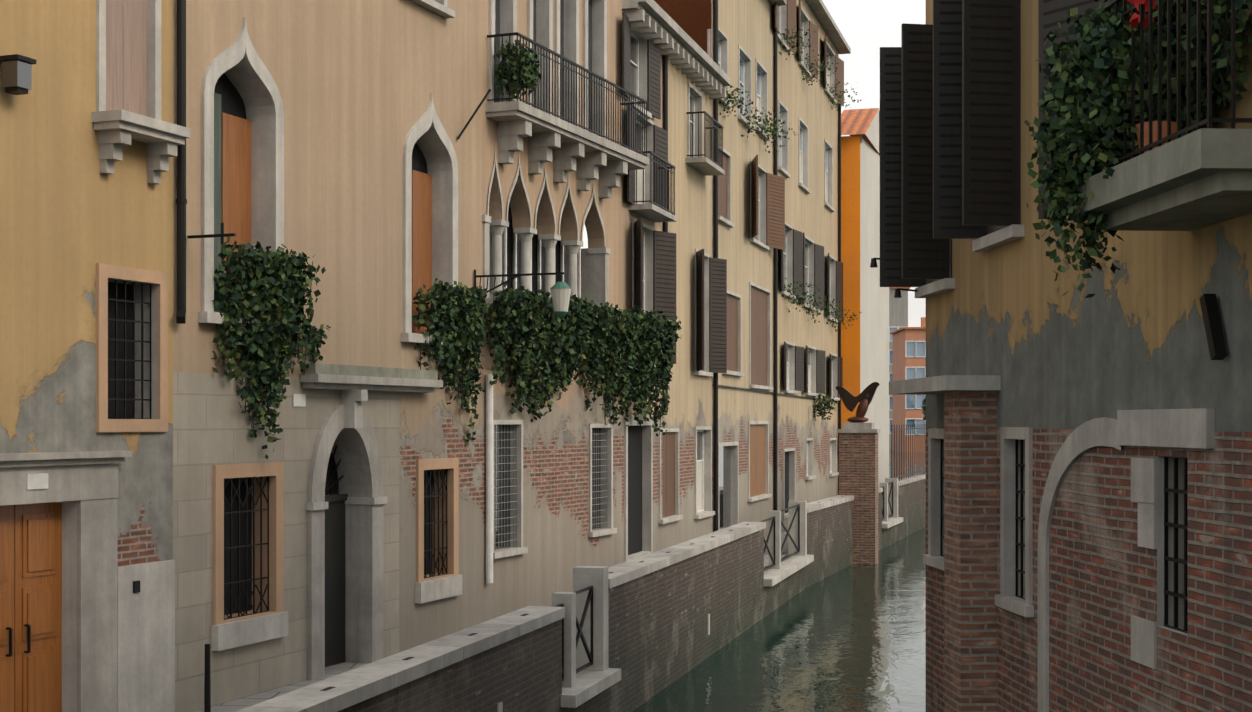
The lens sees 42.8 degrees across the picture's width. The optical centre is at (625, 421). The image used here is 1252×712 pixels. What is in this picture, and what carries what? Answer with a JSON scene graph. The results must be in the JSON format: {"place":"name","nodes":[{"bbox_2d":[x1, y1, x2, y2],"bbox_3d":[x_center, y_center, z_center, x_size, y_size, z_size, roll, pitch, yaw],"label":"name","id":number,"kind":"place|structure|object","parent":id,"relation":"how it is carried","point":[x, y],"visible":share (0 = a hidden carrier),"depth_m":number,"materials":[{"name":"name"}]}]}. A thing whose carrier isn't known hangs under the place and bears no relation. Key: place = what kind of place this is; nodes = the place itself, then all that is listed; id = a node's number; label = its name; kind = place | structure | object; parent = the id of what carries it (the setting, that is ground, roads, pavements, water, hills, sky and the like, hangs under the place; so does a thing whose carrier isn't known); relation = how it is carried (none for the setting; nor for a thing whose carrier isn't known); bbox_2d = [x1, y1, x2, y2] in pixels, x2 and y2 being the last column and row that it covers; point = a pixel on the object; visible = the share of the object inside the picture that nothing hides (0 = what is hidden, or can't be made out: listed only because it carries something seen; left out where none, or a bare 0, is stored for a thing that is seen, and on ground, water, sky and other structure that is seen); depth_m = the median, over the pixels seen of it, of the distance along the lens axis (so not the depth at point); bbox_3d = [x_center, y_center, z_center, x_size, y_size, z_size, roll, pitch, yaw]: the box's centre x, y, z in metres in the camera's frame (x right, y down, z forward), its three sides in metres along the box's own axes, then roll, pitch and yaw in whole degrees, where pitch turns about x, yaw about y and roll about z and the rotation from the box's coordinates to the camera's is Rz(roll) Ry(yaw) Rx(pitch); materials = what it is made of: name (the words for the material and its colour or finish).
{"place":"outdoors","nodes":[
{"label":"outdoors","id":0,"kind":"place"},
{"bbox_2d":[0,0,190,711],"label":"ochre house","id":1,"kind":"structure","parent":0,"point":[93,137],"depth_m":15.64,"materials":[{"name":"paint"}]},
{"bbox_2d":[173,0,492,711],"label":"gothic house","id":2,"kind":"structure","parent":0,"point":[341,140],"depth_m":19.85,"materials":[{"name":"tan plaster"},{"name":"white stone"},{"name":"tile"}]},
{"bbox_2d":[211,237,490,459],"bbox_3d":[-3.241,-0.806,20.380,0.552,2.483,6.538,0,0,21],"label":"ivy","id":3,"kind":"object","parent":2,"relation":"attached to","point":[268,289],"visible":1,"depth_m":18.34,"materials":[{"name":"green plant"}]},
{"bbox_2d":[193,531,788,711],"bbox_3d":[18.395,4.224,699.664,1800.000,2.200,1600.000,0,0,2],"label":"quay and ground","id":4,"kind":"structure","parent":0,"point":[252,700],"depth_m":18.70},
{"bbox_2d":[474,0,648,621],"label":"loggia house","id":5,"kind":"structure","parent":4,"relation":"on","point":[559,160],"depth_m":26.07,"materials":[{"name":"paint"}]},
{"bbox_2d":[482,39,681,435],"bbox_3d":[-0.546,-2.738,26.962,0.827,6.061,7.607,0,0,21],"label":"ivy","id":6,"kind":"object","parent":5,"relation":"attached to","point":[553,343],"visible":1,"depth_m":25.92,"materials":[{"name":"green plant"}]},
{"bbox_2d":[236,424,925,711],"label":"canal parapet","id":7,"kind":"structure","parent":4,"relation":"on","point":[632,635],"depth_m":21.23,"materials":[{"name":"stone"}]},
{"bbox_2d":[837,423,879,564],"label":"statue pillar","id":8,"kind":"structure","parent":4,"relation":"on","point":[858,461],"depth_m":43.66,"materials":[{"name":"brick"}]},
{"bbox_2d":[835,382,879,422],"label":"winged sculpture","id":9,"kind":"object","parent":8,"relation":"on","point":[864,397],"visible":0.96,"depth_m":43.85,"materials":[{"name":"brown metal"}]},
{"bbox_2d":[841,108,888,487],"bbox_3d":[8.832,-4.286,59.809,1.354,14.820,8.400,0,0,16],"label":"orange house","id":10,"kind":"structure","parent":4,"relation":"on","point":[865,345],"depth_m":56.98,"materials":[{"name":"paint"}]},
{"bbox_2d":[921,396,925,419],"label":"tree","id":11,"kind":"object","parent":4,"relation":"on","point":[924,408],"depth_m":184.02,"materials":[{"name":"green plant"}]},
{"bbox_2d":[870,0,1251,711],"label":"house","id":12,"kind":"structure","parent":4,"relation":"on","point":[1088,504],"depth_m":11.98,"materials":[{"name":"red brick"}]},
{"bbox_2d":[1024,0,1251,303],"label":"ivy","id":13,"kind":"object","parent":12,"relation":"attached to","point":[1088,106],"visible":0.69,"depth_m":9.32,"materials":[{"name":"green plant"}]},
{"bbox_2d":[622,0,730,562],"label":"shuttered house","id":14,"kind":"structure","parent":0,"point":[676,76],"depth_m":32.53,"materials":[{"name":"paint"}]},
{"bbox_2d":[654,0,850,538],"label":"tall houses","id":15,"kind":"structure","parent":0,"point":[776,219],"depth_m":43.71,"materials":[{"name":"beige paint"}]},
{"bbox_2d":[719,26,860,331],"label":"flowering plants","id":16,"kind":"object","parent":15,"relation":"on","point":[730,97],"visible":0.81,"depth_m":44.93,"materials":[{"name":"green plant"}]},
{"bbox_2d":[812,391,836,420],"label":"plant","id":17,"kind":"object","parent":15,"relation":"on","point":[819,407],"visible":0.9,"depth_m":50.59,"materials":[{"name":"green plant"}]},
{"bbox_2d":[581,0,925,326],"label":"sky","id":18,"kind":"structure","parent":0,"point":[866,26],"materials":[{"name":"white"}]},
{"bbox_2d":[633,449,925,711],"bbox_3d":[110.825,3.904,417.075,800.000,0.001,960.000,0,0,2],"label":"canal water","id":19,"kind":"structure","parent":0,"point":[851,638],"depth_m":27.02,"materials":[{"name":"green liquid"}]},
{"bbox_2d":[889,287,925,451],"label":"buildings","id":20,"kind":"structure","parent":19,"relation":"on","point":[907,352],"depth_m":205.15,"materials":[{"name":"pink paint"}]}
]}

